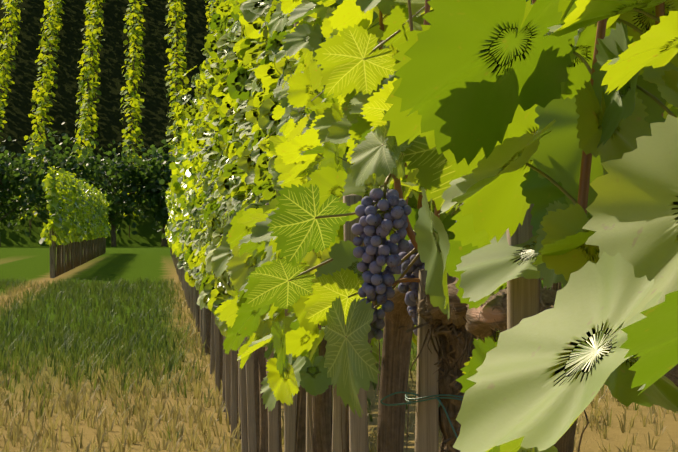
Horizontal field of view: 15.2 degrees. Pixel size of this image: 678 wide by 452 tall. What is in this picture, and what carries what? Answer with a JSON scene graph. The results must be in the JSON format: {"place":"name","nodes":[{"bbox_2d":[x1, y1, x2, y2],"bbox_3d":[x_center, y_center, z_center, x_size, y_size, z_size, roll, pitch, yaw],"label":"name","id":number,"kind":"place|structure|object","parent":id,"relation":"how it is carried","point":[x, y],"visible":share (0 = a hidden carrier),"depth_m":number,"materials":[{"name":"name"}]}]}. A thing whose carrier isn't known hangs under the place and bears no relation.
{"place":"outdoors","nodes":[
{"label":"outdoors","id":0,"kind":"place"},
{"bbox_2d":[0,0,220,237],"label":"climbing vines","id":1,"kind":"object","parent":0,"point":[132,35],"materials":[{"name":"green plant"}]},
{"bbox_2d":[0,0,677,451],"bbox_3d":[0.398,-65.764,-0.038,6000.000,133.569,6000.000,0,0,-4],"label":"ground","id":2,"kind":"structure","parent":0,"point":[142,254],"depth_m":129.88,"materials":[{"name":"plant"}]},
{"bbox_2d":[0,157,167,246],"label":"tree trunks","id":3,"kind":"object","parent":2,"relation":"on","point":[113,237],"visible":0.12,"depth_m":126.34,"materials":[{"name":"brown plant"}]},
{"bbox_2d":[0,122,180,238],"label":"hedge tree crowns","id":4,"kind":"object","parent":3,"relation":"attached to","point":[129,174],"visible":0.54,"depth_m":125.31,"materials":[{"name":"green plant"}]},
{"bbox_2d":[49,20,551,451],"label":"stakes","id":5,"kind":"object","parent":2,"relation":"on","point":[523,297],"visible":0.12,"depth_m":5.12,"materials":[{"name":"brown wood"}]},
{"bbox_2d":[265,6,498,329],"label":"trellis wires","id":6,"kind":"object","parent":5,"relation":"attached to","point":[420,10],"depth_m":3.92,"materials":[{"name":"grey metal"}]},
{"bbox_2d":[380,391,462,437],"bbox_3d":[0.117,0.249,3.360,0.131,0.066,0.091,0,0,-4],"label":"tie wire","id":7,"kind":"object","parent":5,"relation":"attached to","point":[415,398],"visible":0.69,"depth_m":3.34,"materials":[{"name":"teal"}]},
{"bbox_2d":[0,277,677,451],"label":"grass tufts","id":8,"kind":"object","parent":2,"relation":"on","point":[127,343],"visible":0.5,"depth_m":17.22,"materials":[{"name":"plant"}]},
{"bbox_2d":[51,231,677,451],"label":"vine trunks","id":9,"kind":"object","parent":2,"relation":"on","point":[461,328],"visible":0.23,"depth_m":4.24,"materials":[{"name":"brown plant"}]},
{"bbox_2d":[39,116,193,257],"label":"vine leaves","id":10,"kind":"object","parent":9,"relation":"attached to","point":[78,208],"visible":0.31,"depth_m":51.35,"materials":[{"name":"green plant"}]},
{"bbox_2d":[288,0,676,337],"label":"vine stems","id":11,"kind":"object","parent":9,"relation":"on","point":[584,181],"visible":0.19,"depth_m":2.28,"materials":[{"name":"plant"}]},
{"bbox_2d":[243,258,315,309],"bbox_3d":[-0.085,0.083,3.517,0.104,0.016,0.102,-26,-44,16],"label":"vine leaf","id":12,"kind":"object","parent":11,"relation":"attached to","point":[267,285],"visible":0.98,"depth_m":3.52,"materials":[{"name":"green plant"}]},
{"bbox_2d":[267,184,350,265],"bbox_3d":[-0.042,-0.001,3.384,0.119,0.114,0.023,19,11,-33],"label":"vine leaf","id":13,"kind":"object","parent":11,"relation":"attached to","point":[298,230],"visible":1,"depth_m":3.37,"materials":[{"name":"green plant"}]},
{"bbox_2d":[303,268,366,325],"bbox_3d":[-0.002,0.101,3.388,0.098,0.093,0.016,-24,30,15],"label":"vine leaf","id":14,"kind":"object","parent":11,"relation":"attached to","point":[343,284],"visible":0.81,"depth_m":3.38,"materials":[{"name":"plant"}]},
{"bbox_2d":[324,296,379,416],"bbox_3d":[0.016,0.172,3.349,0.025,0.162,0.159,0,-5,-25],"label":"vine leaf","id":15,"kind":"object","parent":11,"relation":"attached to","point":[349,363],"visible":1,"depth_m":3.35,"materials":[{"name":"green plant"}]},
{"bbox_2d":[313,24,396,97],"bbox_3d":[0.020,-0.232,3.664,0.117,0.119,0.022,-38,30,19],"label":"vine leaf","id":16,"kind":"object","parent":11,"relation":"attached to","point":[348,66],"visible":1,"depth_m":3.67,"materials":[{"name":"green plant"}]},
{"bbox_2d":[360,78,396,131],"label":"vine leaf","id":17,"kind":"object","parent":11,"relation":"attached to","point":[375,107],"visible":0.21,"depth_m":3.35,"materials":[{"name":"plant"}]},
{"bbox_2d":[350,123,413,187],"bbox_3d":[0.050,-0.092,3.338,0.098,0.100,0.016,24,-19,52],"label":"vine leaf","id":18,"kind":"object","parent":11,"relation":"attached to","point":[371,155],"visible":0.83,"depth_m":3.34,"materials":[{"name":"green plant"}]},
{"bbox_2d":[389,60,398,80],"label":"vine leaf","id":19,"kind":"object","parent":11,"relation":"attached to","point":[392,78],"depth_m":3.75,"materials":[{"name":"green plant"}]},
{"bbox_2d":[382,110,414,179],"bbox_3d":[0.079,-0.110,3.347,0.015,0.093,0.089,-14,14,26],"label":"vine leaf","id":20,"kind":"object","parent":11,"relation":"attached to","point":[399,171],"visible":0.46,"depth_m":3.33,"materials":[{"name":"green plant"}]},
{"bbox_2d":[351,188,456,339],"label":"grape bunches","id":21,"kind":"object","parent":11,"relation":"hanging from","point":[371,250],"visible":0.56,"depth_m":3.33,"materials":[{"name":"purple food"}]},
{"bbox_2d":[367,173,417,305],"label":"grape stems","id":22,"kind":"object","parent":21,"relation":"on","point":[385,187],"visible":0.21,"depth_m":3.33,"materials":[{"name":"plant"}]},
{"bbox_2d":[394,0,431,16],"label":"vine leaf","id":23,"kind":"object","parent":11,"relation":"attached to","point":[417,6],"visible":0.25,"depth_m":3.60,"materials":[{"name":"green plant"}]},
{"bbox_2d":[404,21,421,30],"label":"vine leaf","id":24,"kind":"object","parent":11,"relation":"on","point":[416,26],"visible":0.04,"depth_m":3.68,"materials":[{"name":"green plant"}]},
{"bbox_2d":[174,0,677,451],"bbox_3d":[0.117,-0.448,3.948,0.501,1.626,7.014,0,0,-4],"label":"vine leaves","id":25,"kind":"object","parent":11,"relation":"attached to","point":[492,97],"visible":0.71,"depth_m":2.13,"materials":[{"name":"green plant"}]},
{"bbox_2d":[401,135,458,212],"bbox_3d":[0.163,-0.104,3.351,0.186,0.178,0.035,14,9,-33],"label":"vine leaf","id":26,"kind":"object","parent":11,"relation":"attached to","point":[435,174],"visible":0.06,"depth_m":3.33,"materials":[{"name":"green plant"}]},
{"bbox_2d":[462,331,498,373],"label":"vine leaf","id":27,"kind":"object","parent":11,"relation":"attached to","point":[467,363],"depth_m":3.08,"materials":[{"name":"green plant"}]}
]}

